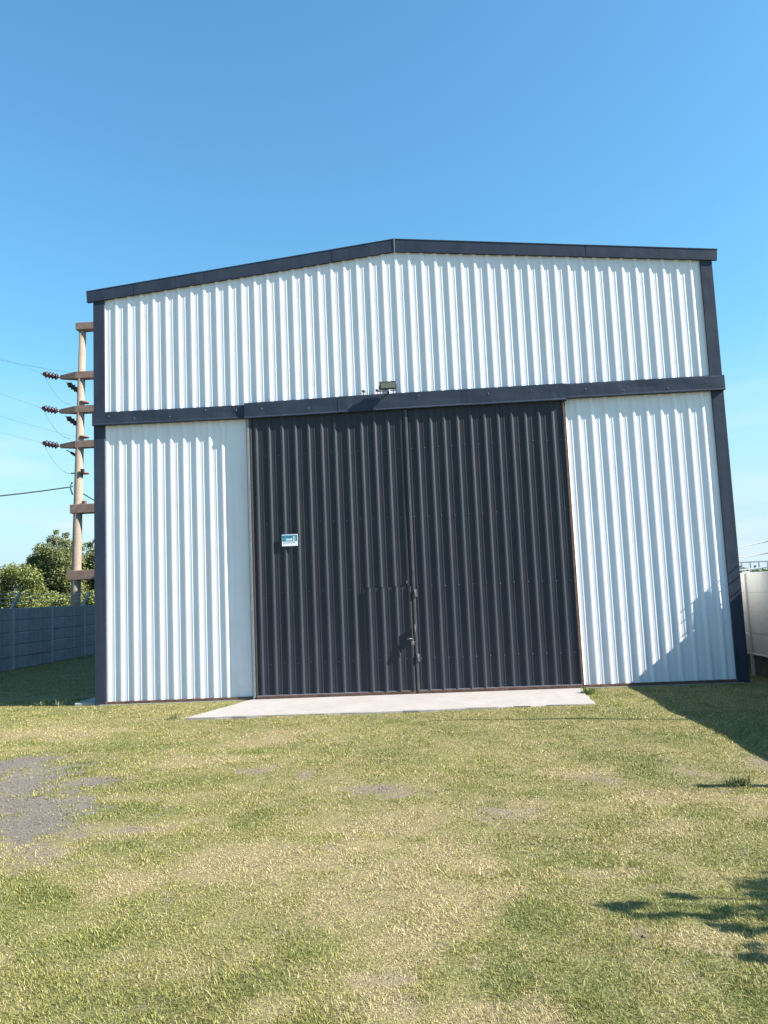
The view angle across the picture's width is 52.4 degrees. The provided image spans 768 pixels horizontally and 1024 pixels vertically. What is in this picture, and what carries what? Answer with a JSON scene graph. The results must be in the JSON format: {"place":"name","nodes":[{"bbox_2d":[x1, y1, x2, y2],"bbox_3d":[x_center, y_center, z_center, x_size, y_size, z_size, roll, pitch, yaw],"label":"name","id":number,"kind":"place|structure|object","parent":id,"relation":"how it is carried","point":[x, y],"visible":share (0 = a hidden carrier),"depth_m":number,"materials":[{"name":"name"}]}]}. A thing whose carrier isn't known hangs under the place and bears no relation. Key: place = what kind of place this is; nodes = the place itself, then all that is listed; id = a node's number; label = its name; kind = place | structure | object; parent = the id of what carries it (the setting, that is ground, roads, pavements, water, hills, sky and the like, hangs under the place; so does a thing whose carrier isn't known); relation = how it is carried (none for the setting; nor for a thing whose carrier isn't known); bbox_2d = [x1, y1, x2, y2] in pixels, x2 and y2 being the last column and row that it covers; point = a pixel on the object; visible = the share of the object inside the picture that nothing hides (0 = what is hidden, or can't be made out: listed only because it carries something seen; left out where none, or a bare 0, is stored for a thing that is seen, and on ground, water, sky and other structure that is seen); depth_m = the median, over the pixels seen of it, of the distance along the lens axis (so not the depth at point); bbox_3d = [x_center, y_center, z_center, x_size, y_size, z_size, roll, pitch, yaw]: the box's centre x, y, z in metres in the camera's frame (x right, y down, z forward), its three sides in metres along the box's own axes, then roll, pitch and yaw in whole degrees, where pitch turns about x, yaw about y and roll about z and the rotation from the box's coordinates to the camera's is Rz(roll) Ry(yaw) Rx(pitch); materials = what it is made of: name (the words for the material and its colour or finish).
{"place":"outdoors","nodes":[
{"label":"outdoors","id":0,"kind":"place"},
{"bbox_2d":[75,697,94,705],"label":"side pavement","id":1,"kind":"structure","parent":0,"point":[90,701],"depth_m":14.69,"materials":[{"name":"grey concrete"}]},
{"bbox_2d":[0,650,767,1023],"bbox_3d":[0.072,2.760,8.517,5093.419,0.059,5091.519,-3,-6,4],"label":"ground","id":2,"kind":"structure","parent":0,"point":[82,806],"depth_m":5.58,"materials":[{"name":"green plant"}]},
{"bbox_2d":[0,562,55,631],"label":"shrub","id":3,"kind":"object","parent":2,"relation":"on","point":[27,580],"visible":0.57,"depth_m":34.58,"materials":[{"name":"green plant"}]},
{"bbox_2d":[34,698,53,705],"bbox_3d":[-6.472,3.613,14.957,0.404,0.190,0.391,-8,-8,42],"label":"weed","id":4,"kind":"object","parent":2,"relation":"on","point":[46,702],"visible":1,"depth_m":14.93,"materials":[{"name":"green plant"}]},
{"bbox_2d":[0,592,94,671],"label":"concrete wall","id":5,"kind":"structure","parent":2,"relation":"on","point":[44,637],"depth_m":26.15,"materials":[{"name":"concrete"}]},
{"bbox_2d":[20,529,88,599],"bbox_3d":[-16.713,3.862,39.149,3.953,6.041,3.220,-3,-6,4],"label":"tree","id":6,"kind":"object","parent":2,"relation":"on","point":[52,562],"visible":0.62,"depth_m":38.73,"materials":[{"name":"green plant"}]},
{"bbox_2d":[40,322,93,637],"bbox_3d":[-11.064,-1.106,31.327,5.322,13.372,0.895,-3,-6,4],"label":"power pole","id":7,"kind":"object","parent":2,"relation":"on","point":[76,574],"visible":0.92,"depth_m":31.30,"materials":[{"name":"concrete"},{"name":"brown porcelain"}]},
{"bbox_2d":[0,486,72,496],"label":"power line","id":8,"kind":"object","parent":7,"relation":"attached to","point":[35,491],"visible":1,"depth_m":30.48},
{"bbox_2d":[42,590,94,617],"bbox_3d":[-13.957,4.970,35.830,4.321,2.894,2.280,-3,-6,4],"label":"shrub","id":9,"kind":"object","parent":2,"relation":"on","point":[59,601],"visible":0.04,"depth_m":35.32,"materials":[{"name":"green plant"}]},
{"bbox_2d":[81,539,93,597],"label":"tree","id":10,"kind":"object","parent":2,"relation":"on","point":[89,584],"visible":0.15,"depth_m":40.65,"materials":[{"name":"green plant"}]},
{"bbox_2d":[185,688,594,719],"bbox_3d":[0.183,3.260,13.162,6.579,0.102,1.963,-3,-6,4],"label":"concrete apron","id":11,"kind":"object","parent":2,"relation":"on","point":[385,704],"visible":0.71,"depth_m":12.93,"materials":[{"name":"grey concrete"}]},
{"bbox_2d":[86,238,749,705],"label":"metal shed","id":12,"kind":"structure","parent":2,"relation":"on","point":[520,478],"depth_m":14.63,"materials":[{"name":"white paint"}]},
{"bbox_2d":[282,534,297,545],"bbox_3d":[-1.764,0.529,14.599,0.299,0.218,0.006,-3,-6,4],"label":"sign","id":13,"kind":"object","parent":12,"relation":"attached to","point":[290,540],"visible":1,"depth_m":14.60,"materials":[{"name":"white plastic"}]},
{"bbox_2d":[379,381,396,393],"bbox_3d":[0.078,-2.341,14.727,0.340,0.193,0.259,-3,-6,4],"label":"floodlight","id":14,"kind":"object","parent":12,"relation":"attached to","point":[388,386],"visible":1,"depth_m":14.61,"materials":[{"name":"grey glass"}]},
{"bbox_2d":[581,687,597,693],"bbox_3d":[3.474,3.025,13.260,0.438,0.143,0.354,-3,-6,4],"label":"weed","id":15,"kind":"object","parent":2,"relation":"on","point":[586,691],"visible":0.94,"depth_m":13.25,"materials":[{"name":"green plant"}]},
{"bbox_2d":[712,773,759,787],"bbox_3d":[3.168,2.417,7.042,0.377,0.085,0.346,-4,-6,13],"label":"weed","id":16,"kind":"object","parent":2,"relation":"on","point":[741,782],"visible":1,"depth_m":7.02,"materials":[{"name":"green plant"}]},
{"bbox_2d":[738,541,767,677],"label":"concrete wall","id":17,"kind":"structure","parent":2,"relation":"on","point":[754,586],"depth_m":14.64,"materials":[{"name":"concrete"}]},
{"bbox_2d":[739,560,767,572],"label":"railing","id":18,"kind":"object","parent":2,"relation":"on","point":[750,562],"visible":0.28,"depth_m":72.27,"materials":[{"name":"white metal"}]},
{"bbox_2d":[740,565,767,572],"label":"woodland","id":19,"kind":"object","parent":2,"relation":"on","point":[757,570],"visible":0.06,"depth_m":84.22,"materials":[{"name":"green plant"}]},
{"bbox_2d":[0,710,767,937],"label":"gravel","id":20,"kind":"structure","parent":0,"point":[643,935],"depth_m":7.52,"materials":[{"name":"grey gravel"}]},
{"bbox_2d":[0,0,767,601],"label":"sky","id":21,"kind":"structure","parent":0,"point":[141,140],"materials":[{"name":"blue"}]}
]}

